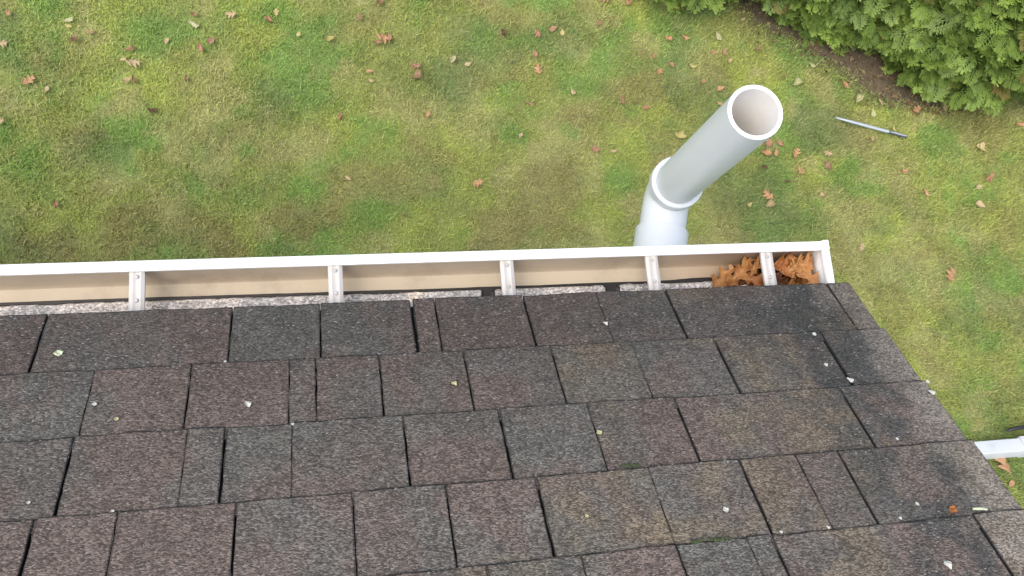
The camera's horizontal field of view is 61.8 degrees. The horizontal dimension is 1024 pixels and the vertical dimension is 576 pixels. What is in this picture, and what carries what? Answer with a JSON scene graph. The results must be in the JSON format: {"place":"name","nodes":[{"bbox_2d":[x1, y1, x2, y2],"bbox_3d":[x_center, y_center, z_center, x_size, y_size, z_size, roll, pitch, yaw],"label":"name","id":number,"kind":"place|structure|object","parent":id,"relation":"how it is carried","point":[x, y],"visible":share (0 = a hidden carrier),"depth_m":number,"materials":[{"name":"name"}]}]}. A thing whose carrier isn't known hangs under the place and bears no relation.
{"place":"outdoors","nodes":[
{"label":"outdoors","id":0,"kind":"place"},
{"bbox_2d":[0,0,1023,508],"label":"lawn","id":1,"kind":"structure","parent":0,"point":[426,136],"depth_m":5.10,"materials":[{"name":"plant"}]},
{"bbox_2d":[0,40,6,47],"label":"fallen leaf","id":2,"kind":"object","parent":1,"relation":"on","point":[2,42],"visible":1,"depth_m":4.65,"materials":[{"name":"beige plant"}]},
{"bbox_2d":[18,74,34,83],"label":"fallen leaf","id":3,"kind":"object","parent":1,"relation":"on","point":[27,80],"visible":1,"depth_m":4.63,"materials":[{"name":"brown plant"}]},
{"bbox_2d":[63,17,72,21],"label":"fallen leaf","id":4,"kind":"object","parent":1,"relation":"on","point":[68,19],"visible":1,"depth_m":4.74,"materials":[{"name":"beige plant"}]},
{"bbox_2d":[70,35,77,41],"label":"fallen leaf","id":5,"kind":"object","parent":1,"relation":"on","point":[74,38],"visible":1,"depth_m":4.72,"materials":[{"name":"brown plant"}]},
{"bbox_2d":[122,77,131,83],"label":"fallen leaf","id":6,"kind":"object","parent":1,"relation":"on","point":[126,80],"visible":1,"depth_m":4.71,"materials":[{"name":"beige plant"}]},
{"bbox_2d":[125,59,139,67],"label":"fallen leaf","id":7,"kind":"object","parent":1,"relation":"on","point":[133,62],"visible":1,"depth_m":4.75,"materials":[{"name":"beige plant"}]},
{"bbox_2d":[148,108,159,112],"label":"fallen leaf","id":8,"kind":"object","parent":1,"relation":"on","point":[151,110],"visible":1,"depth_m":4.71,"materials":[{"name":"brown plant"}]},
{"bbox_2d":[188,21,198,27],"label":"fallen leaf","id":9,"kind":"object","parent":1,"relation":"on","point":[192,23],"visible":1,"depth_m":4.87,"materials":[{"name":"beige plant"}]},
{"bbox_2d":[197,43,203,51],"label":"fallen leaf","id":10,"kind":"object","parent":1,"relation":"on","point":[200,47],"visible":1,"depth_m":4.85,"materials":[{"name":"brown plant"}]},
{"bbox_2d":[207,37,213,43],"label":"fallen leaf","id":11,"kind":"object","parent":1,"relation":"on","point":[210,40],"visible":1,"depth_m":4.87,"materials":[{"name":"brown plant"}]},
{"bbox_2d":[225,11,235,17],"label":"fallen leaf","id":12,"kind":"object","parent":1,"relation":"on","point":[233,13],"visible":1,"depth_m":4.93,"materials":[{"name":"beige plant"}]},
{"bbox_2d":[265,15,272,21],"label":"fallen leaf","id":13,"kind":"object","parent":1,"relation":"on","point":[267,17],"visible":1,"depth_m":4.97,"materials":[{"name":"brown plant"}]},
{"bbox_2d":[373,39,383,43],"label":"fallen leaf","id":14,"kind":"object","parent":1,"relation":"on","point":[378,41],"visible":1,"depth_m":5.07,"materials":[{"name":"brown plant"}]},
{"bbox_2d":[411,69,421,78],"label":"fallen leaf","id":15,"kind":"object","parent":1,"relation":"on","point":[418,74],"visible":1,"depth_m":5.07,"materials":[{"name":"brown plant"}]},
{"bbox_2d":[411,63,421,68],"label":"fallen leaf","id":16,"kind":"object","parent":1,"relation":"on","point":[417,65],"visible":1,"depth_m":5.10,"materials":[{"name":"brown plant"}]},
{"bbox_2d":[449,54,456,62],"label":"fallen leaf","id":17,"kind":"object","parent":1,"relation":"on","point":[453,58],"visible":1,"depth_m":5.15,"materials":[{"name":"yellow plant"}]},
{"bbox_2d":[473,179,483,186],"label":"fallen leaf","id":18,"kind":"object","parent":1,"relation":"on","point":[477,183],"visible":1,"depth_m":4.98,"materials":[{"name":"orange plant"}]},
{"bbox_2d":[0,282,1023,575],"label":"house","id":19,"kind":"structure","parent":1,"relation":"on","point":[392,450],"depth_m":1.29,"materials":[{"name":"grey asphalt"}]},
{"bbox_2d":[53,350,62,355],"bbox_3d":[-0.709,0.101,1.336,0.016,0.009,0.010,27,73,-4],"label":"flake","id":20,"kind":"object","parent":19,"relation":"on","point":[58,352],"visible":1,"depth_m":1.33,"materials":[{"name":"beige plant"}]},
{"bbox_2d":[0,240,834,310],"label":"gutter","id":21,"kind":"object","parent":19,"relation":"attached to","point":[136,283],"visible":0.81,"depth_m":1.60,"materials":[{"name":"white paint"}]},
{"bbox_2d":[0,266,783,316],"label":"shingle grit","id":22,"kind":"object","parent":21,"relation":"on","point":[102,305],"visible":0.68,"depth_m":1.60,"materials":[{"name":"grey gravel"}]},
{"bbox_2d":[708,264,737,286],"bbox_3d":[0.431,-0.013,1.750,0.066,0.031,0.067,-2,77,-12],"label":"oak leaf","id":23,"kind":"object","parent":22,"relation":"on","point":[720,280],"visible":0.66,"depth_m":1.75,"materials":[{"name":"brown plant"}]},
{"bbox_2d":[724,256,757,286],"bbox_3d":[0.472,-0.034,1.748,0.072,0.044,0.055,-2,77,-12],"label":"oak leaf","id":24,"kind":"object","parent":23,"relation":"on","point":[742,269],"visible":0.99,"depth_m":1.75,"materials":[{"name":"brown plant"}]},
{"bbox_2d":[745,272,763,285],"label":"oak leaf","id":25,"kind":"object","parent":24,"relation":"on","point":[758,280],"visible":0.44,"depth_m":1.75,"materials":[{"name":"orange plant"}]},
{"bbox_2d":[732,271,758,285],"bbox_3d":[0.498,-0.013,1.766,0.081,0.032,0.049,17,74,-7],"label":"oak leaf","id":26,"kind":"object","parent":22,"relation":"on","point":[741,282],"visible":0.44,"depth_m":1.77,"materials":[{"name":"brown plant"}]},
{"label":"oak leaf","id":27,"kind":"object","parent":22,"relation":"on","visible":0},
{"bbox_2d":[788,277,801,284],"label":"oak leaf","id":28,"kind":"object","parent":27,"relation":"on","point":[792,281],"visible":0.17,"depth_m":1.76,"materials":[{"name":"orange plant"}]},
{"bbox_2d":[762,271,788,284],"bbox_3d":[0.546,-0.016,1.754,0.084,0.038,0.044,-2,77,-12],"label":"oak leaf","id":29,"kind":"object","parent":28,"relation":"on","point":[780,280],"visible":0.43,"depth_m":1.76,"materials":[{"name":"brown plant"}]},
{"bbox_2d":[750,253,760,275],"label":"oak leaf","id":30,"kind":"object","parent":21,"relation":"in","point":[756,265],"visible":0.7,"depth_m":1.74,"materials":[{"name":"brown plant"}]},
{"bbox_2d":[787,255,818,283],"bbox_3d":[0.593,-0.035,1.750,0.058,0.030,0.073,-2,77,-12],"label":"oak leaf","id":31,"kind":"object","parent":21,"relation":"in","point":[813,278],"visible":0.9,"depth_m":1.75,"materials":[{"name":"brown plant"}]},
{"bbox_2d":[774,252,796,275],"bbox_3d":[0.554,-0.046,1.750,0.088,0.036,0.049,-2,77,-12],"label":"oak leaf","id":32,"kind":"object","parent":31,"relation":"on","point":[782,262],"visible":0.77,"depth_m":1.75,"materials":[{"name":"brown plant"}]},
{"bbox_2d":[782,251,815,277],"bbox_3d":[0.589,-0.046,1.755,0.067,0.031,0.052,-2,77,-12],"label":"oak leaf","id":33,"kind":"object","parent":32,"relation":"on","point":[801,262],"visible":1,"depth_m":1.76,"materials":[{"name":"brown plant"}]},
{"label":"oak leaf","id":34,"kind":"object","parent":21,"relation":"on","visible":0},
{"bbox_2d":[779,267,798,281],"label":"oak leaf","id":35,"kind":"object","parent":34,"relation":"on","point":[789,277],"visible":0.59,"depth_m":1.76,"materials":[{"name":"brown plant"}]},
{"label":"oak leaf","id":36,"kind":"object","parent":34,"relation":"on","visible":0},
{"bbox_2d":[800,271,815,283],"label":"oak leaf","id":37,"kind":"object","parent":36,"relation":"on","point":[805,281],"visible":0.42,"depth_m":1.76,"materials":[{"name":"brown plant"}]},
{"bbox_2d":[622,462,640,467],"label":"moss tuft","id":38,"kind":"object","parent":19,"relation":"on","point":[629,464],"visible":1,"depth_m":1.28,"materials":[{"name":"green plant"}]},
{"bbox_2d":[633,85,782,246],"bbox_3d":[0.414,0.012,1.951,0.164,0.699,0.812,8,75,-9],"label":"vent pipe","id":39,"kind":"object","parent":19,"relation":"attached to","point":[738,125],"visible":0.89,"depth_m":1.90,"materials":[{"name":"white plastic"}]},
{"bbox_2d":[691,536,731,543],"bbox_3d":[0.278,0.351,1.191,0.062,0.005,0.008,-2,77,-12],"label":"moss tuft","id":40,"kind":"object","parent":19,"relation":"on","point":[711,539],"visible":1,"depth_m":1.19,"materials":[{"name":"green plant"}]},
{"bbox_2d":[944,560,951,569],"bbox_3d":[0.610,0.387,1.201,0.016,0.011,0.011,39,73,0],"label":"flake","id":41,"kind":"object","parent":19,"relation":"on","point":[948,564],"visible":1,"depth_m":1.20,"materials":[{"name":"white plant"}]},
{"bbox_2d":[949,505,957,513],"bbox_3d":[0.655,0.330,1.274,0.018,0.009,0.010,-4,78,-12],"label":"leaf scrap","id":42,"kind":"object","parent":19,"relation":"on","point":[952,509],"visible":1,"depth_m":1.27,"materials":[{"name":"orange plant"}]},
{"bbox_2d":[972,507,987,509],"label":"green twig","id":43,"kind":"object","parent":19,"relation":"on","point":[978,508],"visible":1,"depth_m":1.28,"materials":[{"name":"green plant"}]},
{"bbox_2d":[534,26,541,36],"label":"fallen leaf","id":44,"kind":"object","parent":1,"relation":"on","point":[537,32],"visible":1,"depth_m":5.29,"materials":[{"name":"brown plant"}]},
{"bbox_2d":[534,63,541,74],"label":"fallen leaf","id":45,"kind":"object","parent":1,"relation":"on","point":[538,70],"visible":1,"depth_m":5.24,"materials":[{"name":"orange plant"}]},
{"bbox_2d":[591,146,600,152],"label":"fallen leaf","id":46,"kind":"object","parent":1,"relation":"on","point":[597,149],"visible":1,"depth_m":5.19,"materials":[{"name":"brown plant"}]},
{"bbox_2d":[619,95,625,104],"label":"fallen leaf","id":47,"kind":"object","parent":1,"relation":"on","point":[623,99],"visible":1,"depth_m":5.30,"materials":[{"name":"brown plant"}]},
{"bbox_2d":[675,131,686,138],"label":"fallen leaf","id":48,"kind":"object","parent":1,"relation":"on","point":[680,134],"visible":1,"depth_m":5.31,"materials":[{"name":"yellow plant"}]},
{"bbox_2d":[716,32,721,40],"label":"fallen leaf","id":49,"kind":"object","parent":1,"relation":"on","point":[718,37],"visible":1,"depth_m":5.54,"materials":[{"name":"yellow plant"}]},
{"bbox_2d":[762,149,771,154],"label":"fallen leaf","id":50,"kind":"object","parent":1,"relation":"on","point":[767,152],"visible":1,"depth_m":5.40,"materials":[{"name":"orange plant"}]},
{"bbox_2d":[763,189,773,198],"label":"fallen leaf","id":51,"kind":"object","parent":1,"relation":"on","point":[767,193],"visible":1,"depth_m":5.33,"materials":[{"name":"orange plant"}]},
{"bbox_2d":[766,138,771,146],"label":"fallen leaf","id":52,"kind":"object","parent":1,"relation":"on","point":[769,143],"visible":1,"depth_m":5.44,"materials":[{"name":"brown plant"}]},
{"bbox_2d":[766,198,774,206],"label":"fallen leaf","id":53,"kind":"object","parent":1,"relation":"on","point":[770,202],"visible":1,"depth_m":5.31,"materials":[{"name":"beige plant"}]},
{"bbox_2d":[793,148,800,157],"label":"fallen leaf","id":54,"kind":"object","parent":1,"relation":"on","point":[796,152],"visible":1,"depth_m":5.46,"materials":[{"name":"orange plant"}]},
{"bbox_2d":[793,77,802,84],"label":"fallen leaf","id":55,"kind":"object","parent":1,"relation":"on","point":[798,81],"visible":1,"depth_m":5.56,"materials":[{"name":"yellow plant"}]},
{"bbox_2d":[825,160,831,169],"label":"fallen leaf","id":56,"kind":"object","parent":1,"relation":"on","point":[827,164],"visible":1,"depth_m":5.47,"materials":[{"name":"brown plant"}]},
{"bbox_2d":[856,94,863,102],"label":"fallen leaf","id":57,"kind":"object","parent":1,"relation":"on","point":[860,97],"visible":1,"depth_m":5.62,"materials":[{"name":"yellow plant"}]},
{"bbox_2d":[836,117,906,137],"bbox_3d":[2.351,-1.052,5.592,0.518,0.026,0.022,13,75,-8],"label":"metal rod","id":58,"kind":"object","parent":1,"relation":"on","point":[877,128],"visible":1,"depth_m":5.59,"materials":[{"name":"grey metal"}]},
{"bbox_2d":[723,0,1020,114],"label":"mulch bed","id":59,"kind":"object","parent":1,"relation":"on","point":[880,83],"visible":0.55,"depth_m":5.71,"materials":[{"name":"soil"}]},
{"bbox_2d":[654,0,770,14],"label":"evergreen tree","id":60,"kind":"object","parent":59,"relation":"on","point":[674,5],"visible":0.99,"depth_m":5.40,"materials":[{"name":"green plant"}]},
{"bbox_2d":[751,0,968,56],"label":"evergreen tree","id":61,"kind":"object","parent":59,"relation":"on","point":[834,23],"visible":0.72,"depth_m":5.41,"materials":[{"name":"green plant"}]},
{"bbox_2d":[854,0,1023,118],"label":"evergreen tree","id":62,"kind":"object","parent":59,"relation":"on","point":[992,78],"visible":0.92,"depth_m":5.31,"materials":[{"name":"green plant"}]},
{"bbox_2d":[913,105,920,112],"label":"fallen leaf","id":63,"kind":"object","parent":1,"relation":"on","point":[917,109],"visible":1,"depth_m":5.70,"materials":[{"name":"brown plant"}]},
{"bbox_2d":[946,268,955,281],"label":"fallen leaf","id":64,"kind":"object","parent":1,"relation":"on","point":[950,276],"visible":1,"depth_m":5.45,"materials":[{"name":"plant"}]},
{"bbox_2d":[976,200,986,207],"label":"fallen leaf","id":65,"kind":"object","parent":1,"relation":"on","point":[979,203],"visible":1,"depth_m":5.63,"materials":[{"name":"beige plant"}]},
{"bbox_2d":[977,144,986,150],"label":"fallen leaf","id":66,"kind":"object","parent":1,"relation":"on","point":[982,146],"visible":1,"depth_m":5.74,"materials":[{"name":"yellow plant"}]},
{"bbox_2d":[986,172,994,182],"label":"fallen leaf","id":67,"kind":"object","parent":1,"relation":"on","point":[989,178],"visible":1,"depth_m":5.67,"materials":[{"name":"brown plant"}]},
{"bbox_2d":[974,436,1023,458],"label":"downspout","id":68,"kind":"object","parent":1,"relation":"on","point":[1002,448],"visible":0.28,"depth_m":5.17,"materials":[{"name":"white paint"}]},
{"bbox_2d":[994,458,1011,475],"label":"fallen leaf","id":69,"kind":"object","parent":1,"relation":"on","point":[1004,465],"visible":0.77,"depth_m":5.20,"materials":[{"name":"orange plant"}]},
{"bbox_2d":[1006,425,1023,431],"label":"black hose","id":70,"kind":"object","parent":1,"relation":"on","point":[1021,427],"visible":1,"depth_m":5.25,"materials":[{"name":"rubber"}]},
{"label":"fallen leaf","id":71,"kind":"object","parent":1,"relation":"on","visible":0},
{"bbox_2d":[376,33,390,43],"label":"fallen leaf","id":72,"kind":"object","parent":71,"relation":"on","point":[383,37],"visible":1,"depth_m":5.08,"materials":[{"name":"brown plant"}]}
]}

